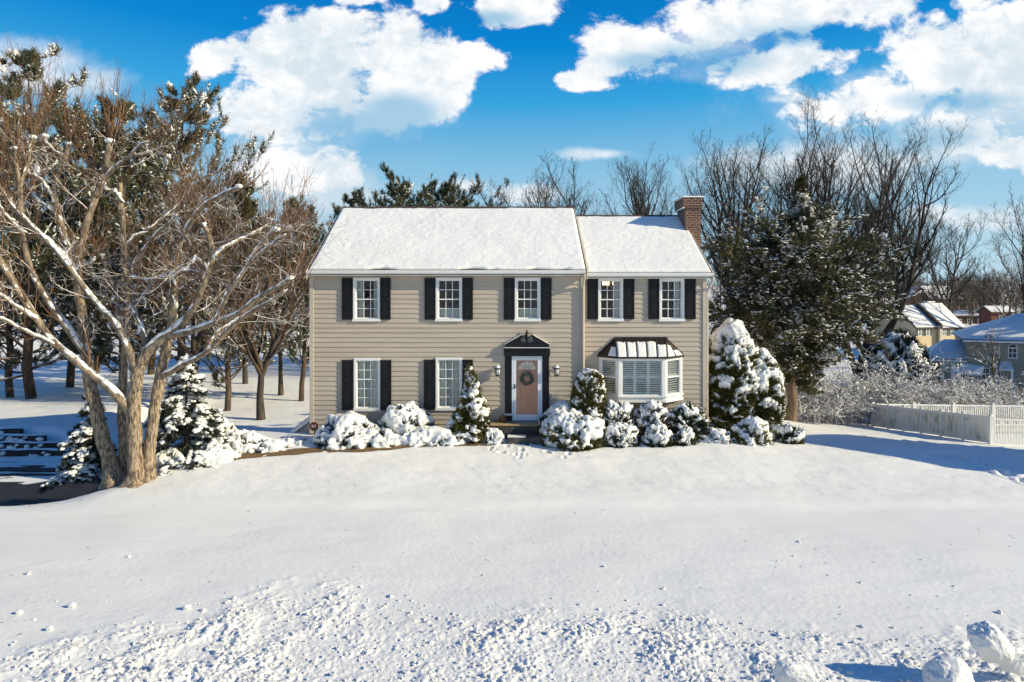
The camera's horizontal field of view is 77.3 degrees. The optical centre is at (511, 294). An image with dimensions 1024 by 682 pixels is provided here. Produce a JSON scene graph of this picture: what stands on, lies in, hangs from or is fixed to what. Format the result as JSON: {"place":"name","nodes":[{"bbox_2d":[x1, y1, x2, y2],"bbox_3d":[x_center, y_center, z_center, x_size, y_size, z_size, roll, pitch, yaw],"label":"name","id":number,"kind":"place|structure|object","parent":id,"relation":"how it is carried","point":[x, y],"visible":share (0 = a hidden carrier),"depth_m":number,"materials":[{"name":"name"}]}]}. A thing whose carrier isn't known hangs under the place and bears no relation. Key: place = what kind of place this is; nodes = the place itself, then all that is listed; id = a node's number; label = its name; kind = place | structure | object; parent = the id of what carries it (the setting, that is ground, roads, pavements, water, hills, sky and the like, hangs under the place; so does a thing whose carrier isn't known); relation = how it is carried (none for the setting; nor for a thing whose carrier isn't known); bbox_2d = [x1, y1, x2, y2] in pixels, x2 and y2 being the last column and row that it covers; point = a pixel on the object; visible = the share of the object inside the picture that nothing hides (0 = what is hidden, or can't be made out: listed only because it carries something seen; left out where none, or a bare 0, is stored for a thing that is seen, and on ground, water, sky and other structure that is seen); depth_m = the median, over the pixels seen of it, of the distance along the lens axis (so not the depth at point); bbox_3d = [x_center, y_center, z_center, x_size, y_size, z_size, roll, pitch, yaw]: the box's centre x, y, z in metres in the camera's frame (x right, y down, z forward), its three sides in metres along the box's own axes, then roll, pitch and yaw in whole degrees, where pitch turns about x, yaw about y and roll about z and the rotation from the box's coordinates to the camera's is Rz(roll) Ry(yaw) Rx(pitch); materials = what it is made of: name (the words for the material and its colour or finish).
{"place":"outdoors","nodes":[
{"label":"outdoors","id":0,"kind":"place"},
{"bbox_2d":[0,465,102,505],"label":"driveway","id":1,"kind":"structure","parent":0,"point":[14,494],"depth_m":23.79,"materials":[{"name":"asphalt"}]},
{"bbox_2d":[0,284,1023,681],"bbox_3d":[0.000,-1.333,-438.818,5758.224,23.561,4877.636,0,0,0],"label":"ground","id":2,"kind":"structure","parent":0,"point":[890,520],"depth_m":13.23,"materials":[{"name":"snow"}]},
{"bbox_2d":[0,426,69,457],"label":"retaining wall","id":3,"kind":"structure","parent":2,"relation":"on","point":[21,443],"depth_m":29.10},
{"bbox_2d":[0,135,106,397],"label":"pine tree","id":4,"kind":"object","parent":2,"relation":"on","point":[8,367],"visible":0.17,"depth_m":42.75,"materials":[{"name":"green plant"}]},
{"bbox_2d":[37,393,117,494],"bbox_3d":[-13.416,4.557,20.224,2.580,3.048,2.284,0,0,-34],"label":"spruce tree","id":5,"kind":"object","parent":2,"relation":"on","point":[83,458],"visible":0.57,"depth_m":19.71,"materials":[{"name":"green plant"}]},
{"bbox_2d":[0,100,159,387],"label":"pine tree","id":6,"kind":"object","parent":2,"relation":"on","point":[70,377],"visible":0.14,"depth_m":49.44,"materials":[{"name":"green plant"}]},
{"bbox_2d":[0,42,161,398],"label":"pine tree","id":7,"kind":"object","parent":2,"relation":"on","point":[26,358],"visible":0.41,"depth_m":41.19,"materials":[{"name":"green plant"}]},
{"bbox_2d":[1,124,175,373],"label":"pine tree","id":8,"kind":"object","parent":2,"relation":"on","point":[95,362],"visible":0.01,"depth_m":54.48,"materials":[{"name":"green plant"}]},
{"bbox_2d":[6,93,203,386],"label":"bare tree","id":9,"kind":"object","parent":2,"relation":"on","point":[98,344],"visible":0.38,"depth_m":42.49,"materials":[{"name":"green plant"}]},
{"bbox_2d":[46,128,234,374],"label":"pine tree","id":10,"kind":"object","parent":2,"relation":"on","point":[151,367],"visible":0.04,"depth_m":57.72,"materials":[{"name":"green plant"}]},
{"bbox_2d":[31,70,275,386],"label":"pine tree","id":11,"kind":"object","parent":2,"relation":"on","point":[181,146],"visible":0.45,"depth_m":44.69,"materials":[{"name":"green plant"}]},
{"bbox_2d":[156,447,185,469],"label":"evergreen shrub","id":12,"kind":"object","parent":2,"relation":"on","point":[163,456],"visible":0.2,"depth_m":18.58,"materials":[{"name":"white plant"}]},
{"bbox_2d":[105,147,244,411],"bbox_3d":[-19.176,-0.655,37.083,7.489,15.792,5.482,0,0,-34],"label":"bare tree","id":13,"kind":"object","parent":2,"relation":"on","point":[194,339],"visible":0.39,"depth_m":36.77,"materials":[{"name":"brown plant"}]},
{"bbox_2d":[0,23,349,489],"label":"bare tree","id":14,"kind":"object","parent":2,"relation":"on","point":[132,465],"visible":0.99,"depth_m":17.64,"materials":[{"name":"plant"}]},
{"bbox_2d":[142,355,229,475],"bbox_3d":[-10.058,4.102,19.708,4.417,4.517,3.889,0,0,0],"label":"spruce tree","id":15,"kind":"object","parent":2,"relation":"on","point":[196,422],"visible":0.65,"depth_m":19.24,"materials":[{"name":"green plant"}]},
{"bbox_2d":[102,165,308,410],"bbox_3d":[-18.301,-0.299,41.304,14.082,15.112,13.091,0,0,0],"label":"bare tree","id":16,"kind":"object","parent":2,"relation":"on","point":[248,203],"visible":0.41,"depth_m":39.24,"materials":[{"name":"plant"}]},
{"bbox_2d":[182,415,238,449],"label":"evergreen shrub","id":17,"kind":"object","parent":2,"relation":"on","point":[226,426],"visible":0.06,"depth_m":20.32,"materials":[{"name":"white plant"}]},
{"bbox_2d":[192,438,240,464],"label":"evergreen shrub","id":18,"kind":"object","parent":2,"relation":"on","point":[214,451],"visible":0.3,"depth_m":19.04,"materials":[{"name":"white plant"}]},
{"bbox_2d":[223,428,256,453],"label":"evergreen shrub","id":19,"kind":"object","parent":2,"relation":"on","point":[240,440],"visible":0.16,"depth_m":19.87,"materials":[{"name":"white plant"}]},
{"bbox_2d":[152,144,332,419],"bbox_3d":[-14.736,-0.657,36.872,7.457,15.774,9.457,0,0,30],"label":"maple tree","id":20,"kind":"object","parent":2,"relation":"on","point":[251,351],"visible":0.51,"depth_m":36.68,"materials":[{"name":"brown plant"}]},
{"bbox_2d":[203,211,305,371],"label":"pine tree","id":21,"kind":"object","parent":2,"relation":"on","point":[265,337],"visible":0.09,"depth_m":59.67,"materials":[{"name":"plant"}]},
{"bbox_2d":[216,165,294,383],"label":"bare tree","id":22,"kind":"object","parent":2,"relation":"on","point":[244,375],"visible":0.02,"depth_m":51.85,"materials":[{"name":"brown plant"}]},
{"bbox_2d":[248,433,293,452],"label":"evergreen shrub","id":23,"kind":"object","parent":2,"relation":"on","point":[262,443],"visible":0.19,"depth_m":20.00,"materials":[{"name":"white plant"}]},
{"bbox_2d":[253,194,305,394],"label":"bare tree","id":24,"kind":"object","parent":2,"relation":"on","point":[280,378],"visible":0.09,"depth_m":45.99,"materials":[{"name":"brown plant"}]},
{"bbox_2d":[249,193,330,400],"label":"deciduous tree","id":25,"kind":"object","parent":2,"relation":"on","point":[293,350],"visible":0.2,"depth_m":42.88,"materials":[{"name":"plant"}]},
{"bbox_2d":[277,437,310,446],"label":"evergreen shrub","id":26,"kind":"object","parent":2,"relation":"on","point":[297,441],"visible":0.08,"depth_m":20.76,"materials":[{"name":"white plant"}]},
{"bbox_2d":[297,189,388,258],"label":"pine tree","id":27,"kind":"object","parent":2,"relation":"on","point":[336,209],"visible":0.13,"depth_m":61.52,"materials":[{"name":"green plant"}]},
{"bbox_2d":[311,410,379,449],"bbox_3d":[-5.412,4.574,20.811,2.311,1.598,2.045,0,0,26],"label":"evergreen shrub","id":28,"kind":"object","parent":2,"relation":"on","point":[346,430],"visible":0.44,"depth_m":20.32,"materials":[{"name":"green plant"}]},
{"bbox_2d":[233,443,494,459],"bbox_3d":[-5.750,5.052,19.550,10.900,0.585,2.700,0,0,0],"label":"garden bed","id":29,"kind":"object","parent":2,"relation":"on","point":[285,452],"depth_m":19.87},
{"bbox_2d":[313,161,446,240],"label":"pine tree","id":30,"kind":"object","parent":2,"relation":"on","point":[403,191],"visible":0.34,"depth_m":60.93,"materials":[{"name":"green plant"}]},
{"bbox_2d":[365,426,399,447],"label":"evergreen shrub","id":31,"kind":"object","parent":2,"relation":"on","point":[384,438],"visible":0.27,"depth_m":20.34,"materials":[{"name":"white plant"}]},
{"bbox_2d":[374,401,439,434],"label":"evergreen shrub","id":32,"kind":"object","parent":2,"relation":"on","point":[406,417],"visible":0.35,"depth_m":20.89,"materials":[{"name":"green plant"}]},
{"bbox_2d":[398,425,466,446],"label":"evergreen shrub","id":33,"kind":"object","parent":2,"relation":"on","point":[436,436],"visible":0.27,"depth_m":20.45,"materials":[{"name":"white plant"}]},
{"bbox_2d":[384,170,509,205],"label":"pine tree","id":34,"kind":"object","parent":2,"relation":"on","point":[446,188],"visible":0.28,"depth_m":62.78,"materials":[{"name":"green plant"}]},
{"bbox_2d":[445,364,493,444],"bbox_3d":[-1.427,3.575,21.090,1.653,2.786,1.439,0,0,0],"label":"conical evergreen","id":35,"kind":"object","parent":2,"relation":"on","point":[469,420],"visible":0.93,"depth_m":20.79,"materials":[{"name":"green plant"}]},
{"bbox_2d":[459,175,517,205],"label":"bare tree","id":36,"kind":"object","parent":2,"relation":"on","point":[483,195],"visible":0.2,"depth_m":61.72,"materials":[{"name":"brown plant"}]},
{"bbox_2d":[481,428,507,444],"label":"evergreen shrub","id":37,"kind":"object","parent":2,"relation":"on","point":[495,436],"visible":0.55,"depth_m":20.72,"materials":[{"name":"white plant"}]},
{"bbox_2d":[289,196,713,434],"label":"house","id":38,"kind":"structure","parent":2,"relation":"on","point":[422,306],"depth_m":22.00,"materials":[{"name":"paint"}]},
{"bbox_2d":[352,278,380,320],"bbox_3d":[-4.987,0.162,22.075,0.969,1.508,0.300,0,0,0],"label":"window","id":39,"kind":"structure","parent":38,"relation":"in","point":[358,283],"depth_m":22.03,"materials":[{"name":"white paint"}]},
{"bbox_2d":[353,358,380,410],"bbox_3d":[-4.974,3.083,22.108,0.944,1.826,0.367,0,0,0],"label":"window","id":40,"kind":"structure","parent":38,"relation":"in","point":[366,370],"depth_m":22.16,"materials":[{"name":"glass"}]},
{"bbox_2d":[435,357,461,410],"bbox_3d":[-2.163,3.059,22.108,0.944,1.826,0.367,0,0,0],"label":"window","id":41,"kind":"structure","parent":38,"relation":"in","point":[448,369],"depth_m":22.17,"materials":[{"name":"glass"}]},
{"bbox_2d":[435,278,462,320],"bbox_3d":[-2.163,0.165,22.068,0.944,1.503,0.285,0,0,0],"label":"window","id":42,"kind":"structure","parent":38,"relation":"in","point":[442,314],"depth_m":22.02,"materials":[{"name":"white paint"}]},
{"bbox_2d":[519,370,533,385],"bbox_3d":[0.502,2.871,21.982,0.578,0.590,0.149,0,0,0],"label":"wreath","id":43,"kind":"object","parent":38,"relation":"attached to","point":[529,374],"visible":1,"depth_m":21.96,"materials":[{"name":"green plant"}]},
{"bbox_2d":[514,358,539,419],"bbox_3d":[0.515,3.243,21.943,0.917,2.155,0.085,0,0,0],"label":"storm door","id":44,"kind":"structure","parent":38,"relation":"in","point":[516,416],"depth_m":21.95,"materials":[{"name":"white glass"}]},
{"bbox_2d":[516,360,537,413],"bbox_3d":[0.515,3.236,22.011,0.919,2.148,0.058,0,0,0],"label":"front door","id":45,"kind":"structure","parent":38,"relation":"in","point":[526,396],"depth_m":21.99,"materials":[{"name":"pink wood"}]},
{"bbox_2d":[514,278,540,320],"bbox_3d":[0.538,0.165,22.067,0.920,1.503,0.285,0,0,0],"label":"window","id":46,"kind":"structure","parent":38,"relation":"in","point":[521,314],"depth_m":22.02,"materials":[{"name":"white paint"}]},
{"bbox_2d":[598,279,623,320],"bbox_3d":[3.439,0.177,22.425,0.909,1.506,0.300,0,0,0],"label":"window","id":47,"kind":"structure","parent":38,"relation":"in","point":[617,290],"depth_m":22.37,"materials":[{"name":"white paint"}]},
{"bbox_2d":[597,337,683,402],"bbox_3d":[4.489,2.567,22.026,3.091,2.175,0.786,0,0,0],"label":"bay window","id":48,"kind":"structure","parent":38,"relation":"in","point":[620,349],"depth_m":21.83,"materials":[{"name":"white paint"}]},
{"bbox_2d":[659,279,684,320],"bbox_3d":[5.575,0.177,22.425,0.909,1.506,0.300,0,0,0],"label":"window","id":49,"kind":"structure","parent":38,"relation":"in","point":[678,284],"depth_m":22.37,"materials":[{"name":"white paint"}]},
{"bbox_2d":[0,446,1013,651],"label":"twig litter","id":50,"kind":"object","parent":2,"relation":"on","point":[491,560],"visible":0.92,"depth_m":12.76,"materials":[{"name":"brown plant"}]},
{"bbox_2d":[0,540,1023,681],"bbox_3d":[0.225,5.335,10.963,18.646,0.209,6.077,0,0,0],"label":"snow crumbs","id":51,"kind":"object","parent":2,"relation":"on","point":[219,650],"visible":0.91,"depth_m":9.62,"materials":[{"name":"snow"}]},
{"bbox_2d":[1,234,1022,345],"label":"woods","id":52,"kind":"object","parent":2,"relation":"on","point":[969,300],"visible":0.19,"depth_m":130.26,"materials":[{"name":"plant"}]},
{"bbox_2d":[490,421,541,444],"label":"stone steps","id":53,"kind":"structure","parent":2,"relation":"on","point":[521,433],"depth_m":21.30,"materials":[{"name":"stone"}]},
{"bbox_2d":[536,400,572,434],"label":"evergreen shrub","id":54,"kind":"object","parent":2,"relation":"on","point":[553,409],"visible":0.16,"depth_m":21.10,"materials":[{"name":"white plant"}]},
{"bbox_2d":[539,405,606,451],"bbox_3d":[2.013,4.319,20.708,2.300,1.468,1.982,0,0,0],"label":"evergreen shrub","id":55,"kind":"object","parent":2,"relation":"on","point":[572,429],"visible":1,"depth_m":20.24,"materials":[{"name":"green plant"}]},
{"bbox_2d":[568,368,609,419],"bbox_3d":[2.547,3.669,21.282,1.477,2.636,1.230,0,0,0],"label":"clipped evergreen","id":56,"kind":"object","parent":2,"relation":"on","point":[589,392],"visible":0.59,"depth_m":20.94,"materials":[{"name":"green plant"}]},
{"bbox_2d":[489,148,722,281],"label":"bare tree","id":57,"kind":"object","parent":2,"relation":"on","point":[642,205],"visible":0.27,"depth_m":51.95,"materials":[{"name":"brown plant"}]},
{"bbox_2d":[603,422,640,447],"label":"evergreen shrub","id":58,"kind":"object","parent":2,"relation":"on","point":[622,435],"visible":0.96,"depth_m":20.36,"materials":[{"name":"green plant"}]},
{"bbox_2d":[602,399,641,440],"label":"evergreen shrub","id":59,"kind":"object","parent":2,"relation":"on","point":[621,412],"visible":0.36,"depth_m":21.01,"materials":[{"name":"green plant"}]},
{"bbox_2d":[632,399,676,440],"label":"evergreen shrub","id":60,"kind":"object","parent":2,"relation":"on","point":[652,411],"visible":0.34,"depth_m":20.99,"materials":[{"name":"green plant"}]},
{"bbox_2d":[639,423,677,447],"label":"evergreen shrub","id":61,"kind":"object","parent":2,"relation":"on","point":[661,435],"visible":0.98,"depth_m":20.43,"materials":[{"name":"green plant"}]},
{"bbox_2d":[599,154,718,272],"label":"bare tree","id":62,"kind":"object","parent":2,"relation":"on","point":[647,191],"visible":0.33,"depth_m":60.13,"materials":[{"name":"brown plant"}]},
{"bbox_2d":[673,427,699,446],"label":"evergreen shrub","id":63,"kind":"object","parent":2,"relation":"on","point":[684,436],"visible":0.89,"depth_m":20.50,"materials":[{"name":"green plant"}]},
{"bbox_2d":[669,401,710,439],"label":"evergreen shrub","id":64,"kind":"object","parent":2,"relation":"on","point":[685,414],"visible":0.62,"depth_m":20.89,"materials":[{"name":"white plant"}]},
{"bbox_2d":[605,123,790,320],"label":"bare tree","id":65,"kind":"object","parent":2,"relation":"on","point":[755,192],"visible":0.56,"depth_m":56.02,"materials":[{"name":"brown plant"}]},
{"bbox_2d":[698,426,734,443],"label":"evergreen shrub","id":66,"kind":"object","parent":2,"relation":"on","point":[718,435],"visible":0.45,"depth_m":20.80,"materials":[{"name":"white plant"}]},
{"bbox_2d":[707,246,731,340],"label":"larch tree","id":67,"kind":"object","parent":2,"relation":"on","point":[720,287],"visible":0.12,"depth_m":51.85,"materials":[{"name":"plant"}]},
{"bbox_2d":[708,317,763,429],"bbox_3d":[7.945,2.946,23.214,2.732,4.321,2.464,0,0,0],"label":"yew bush","id":68,"kind":"object","parent":2,"relation":"on","point":[735,361],"visible":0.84,"depth_m":22.46,"materials":[{"name":"green plant"}]},
{"bbox_2d":[727,414,775,446],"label":"evergreen shrub","id":69,"kind":"object","parent":2,"relation":"on","point":[751,430],"visible":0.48,"depth_m":20.80,"materials":[{"name":"green plant"}]},
{"bbox_2d":[753,344,790,431],"bbox_3d":[8.965,3.514,23.146,2.015,3.441,2.111,0,0,-27],"label":"yew bush","id":70,"kind":"object","parent":2,"relation":"on","point":[770,406],"visible":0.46,"depth_m":22.43,"materials":[{"name":"green plant"}]},
{"bbox_2d":[771,422,805,444],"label":"evergreen shrub","id":71,"kind":"object","parent":2,"relation":"on","point":[788,433],"visible":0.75,"depth_m":21.21,"materials":[{"name":"white plant"}]},
{"bbox_2d":[672,95,906,328],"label":"bare tree","id":72,"kind":"object","parent":2,"relation":"on","point":[828,199],"visible":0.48,"depth_m":56.83,"materials":[{"name":"brown plant"}]},
{"bbox_2d":[773,660,817,681],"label":"snow chunk","id":73,"kind":"object","parent":2,"relation":"on","point":[788,671],"visible":1,"depth_m":8.39,"materials":[{"name":"snow"}]},
{"bbox_2d":[707,271,909,426],"bbox_3d":[14.153,3.117,39.656,17.076,11.683,14.546,0,0,0],"label":"thicket","id":74,"kind":"object","parent":2,"relation":"on","point":[815,376],"visible":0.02,"depth_m":37.40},
{"bbox_2d":[701,176,925,421],"bbox_3d":[13.694,0.181,31.200,10.017,11.926,9.950,0,0,0],"label":"cedar tree","id":75,"kind":"object","parent":2,"relation":"on","point":[825,286],"visible":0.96,"depth_m":29.67,"materials":[{"name":"green plant"}]},
{"bbox_2d":[784,382,893,426],"bbox_3d":[16.882,6.199,35.510,6.769,3.382,6.180,0,0,0],"label":"thicket","id":76,"kind":"object","parent":2,"relation":"on","point":[834,409],"visible":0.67,"depth_m":34.73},
{"bbox_2d":[734,77,967,388],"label":"bare tree","id":77,"kind":"object","parent":2,"relation":"on","point":[882,218],"visible":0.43,"depth_m":59.14,"materials":[{"name":"brown plant"}]},
{"bbox_2d":[765,117,967,388],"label":"bare tree","id":78,"kind":"object","parent":2,"relation":"on","point":[906,289],"visible":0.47,"depth_m":57.38,"materials":[{"name":"brown plant"}]},
{"bbox_2d":[795,350,955,424],"bbox_3d":[20.915,5.828,39.101,10.888,5.851,9.761,0,0,0],"label":"thicket","id":79,"kind":"object","parent":2,"relation":"on","point":[868,391],"visible":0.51,"depth_m":37.77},
{"bbox_2d":[855,326,944,395],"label":"evergreen shrub","id":80,"kind":"object","parent":2,"relation":"on","point":[900,342],"visible":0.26,"depth_m":49.97,"materials":[{"name":"green plant"}]},
{"bbox_2d":[878,212,924,300],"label":"bare tree","id":81,"kind":"object","parent":2,"relation":"on","point":[904,255],"visible":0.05,"depth_m":99.49,"materials":[{"name":"brown plant"}]},
{"bbox_2d":[859,146,945,344],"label":"bare tree","id":82,"kind":"object","parent":2,"relation":"on","point":[906,226],"visible":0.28,"depth_m":66.07,"materials":[{"name":"brown plant"}]},
{"bbox_2d":[820,346,1009,426],"bbox_3d":[25.011,6.692,40.866,11.158,7.335,10.066,0,0,-27],"label":"thicket","id":83,"kind":"object","parent":2,"relation":"on","point":[945,396],"visible":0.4,"depth_m":39.63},
{"bbox_2d":[906,285,929,305],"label":"house","id":84,"kind":"structure","parent":2,"relation":"on","point":[923,298],"depth_m":136.00,"materials":[{"name":"brick"}]},
{"bbox_2d":[872,301,965,348],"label":"townhouse","id":85,"kind":"structure","parent":2,"relation":"on","point":[933,323],"depth_m":94.70,"materials":[{"name":"beige"}]},
{"bbox_2d":[871,402,992,443],"bbox_3d":[20.000,6.238,31.090,0.154,2.527,8.841,0,0,0],"label":"solid fence","id":86,"kind":"object","parent":2,"relation":"on","point":[962,425],"visible":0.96,"depth_m":30.11,"materials":[{"name":"white plastic"}]},
{"bbox_2d":[922,286,959,308],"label":"house","id":87,"kind":"structure","parent":2,"relation":"on","point":[938,294],"depth_m":151.61,"materials":[{"name":"beige"}]},
{"bbox_2d":[922,653,974,681],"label":"snow chunk","id":88,"kind":"object","parent":2,"relation":"on","point":[945,667],"visible":1,"depth_m":8.26,"materials":[{"name":"snow"}]},
{"bbox_2d":[895,198,1002,309],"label":"bare tree","id":89,"kind":"object","parent":2,"relation":"on","point":[952,281],"visible":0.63,"depth_m":105.42,"materials":[{"name":"brown plant"}]},
{"bbox_2d":[880,402,1023,433],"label":"picket fence","id":90,"kind":"object","parent":2,"relation":"on","point":[991,408],"visible":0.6,"depth_m":35.48,"materials":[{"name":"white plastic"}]},
{"bbox_2d":[905,359,1023,427],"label":"thicket","id":91,"kind":"object","parent":2,"relation":"on","point":[996,399],"visible":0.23,"depth_m":40.93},
{"bbox_2d":[950,310,978,323],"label":"house","id":92,"kind":"structure","parent":2,"relation":"on","point":[962,316],"depth_m":128.00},
{"bbox_2d":[950,363,984,375],"bbox_3d":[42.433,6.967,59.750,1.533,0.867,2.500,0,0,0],"label":"shed","id":93,"kind":"structure","parent":2,"relation":"on","point":[977,368],"depth_m":59.12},
{"bbox_2d":[926,313,1023,399],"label":"neighbour house","id":94,"kind":"structure","parent":2,"relation":"on","point":[962,342],"depth_m":61.72,"materials":[{"name":"beige"}]},
{"bbox_2d":[1007,343,1017,358],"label":"window","id":95,"kind":"structure","parent":94,"relation":"in","point":[1012,350],"depth_m":60.21,"materials":[{"name":"glass"}]},
{"bbox_2d":[957,254,1007,306],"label":"bare tree","id":96,"kind":"object","parent":2,"relation":"on","point":[987,287],"visible":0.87,"depth_m":118.04,"materials":[{"name":"brown plant"}]},
{"bbox_2d":[969,327,1009,387],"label":"birch tree","id":97,"kind":"object","parent":2,"relation":"on","point":[993,364],"visible":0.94,"depth_m":50.13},
{"bbox_2d":[966,621,1014,664],"bbox_3d":[6.538,4.763,8.748,0.624,0.595,0.443,0,0,0],"label":"snow chunk","id":98,"kind":"object","parent":2,"relation":"on","point":[990,643],"visible":1,"depth_m":8.61,"materials":[{"name":"snow"}]},
{"bbox_2d":[963,372,1023,423],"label":"thicket","id":99,"kind":"object","parent":2,"relation":"on","point":[1013,393],"visible":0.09,"depth_m":43.70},
{"bbox_2d":[976,306,1014,323],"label":"house","id":100,"kind":"structure","parent":2,"relation":"on","point":[987,313],"depth_m":112.62,"materials":[{"name":"red brick"}]},
{"bbox_2d":[971,181,1023,312],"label":"bare tree","id":101,"kind":"object","parent":2,"relation":"on","point":[1020,252],"visible":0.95,"depth_m":93.10,"materials":[{"name":"brown plant"}]},
{"bbox_2d":[983,237,1023,316],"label":"bare tree","id":102,"kind":"object","parent":2,"relation":"on","point":[1004,295],"visible":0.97,"depth_m":83.99,"materials":[{"name":"brown plant"}]},
{"bbox_2d":[993,418,1023,445],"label":"picket fence","id":103,"kind":"object","parent":2,"relation":"on","point":[1006,420],"visible":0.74,"depth_m":26.70,"materials":[{"name":"white plastic"}]},
{"bbox_2d":[999,647,1023,675],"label":"snow chunk","id":104,"kind":"object","parent":2,"relation":"on","point":[1016,666],"visible":0.72,"depth_m":8.70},
{"bbox_2d":[0,0,1023,284],"label":"sky","id":105,"kind":"structure","parent":0,"point":[420,88],"materials":[{"name":"blue"}]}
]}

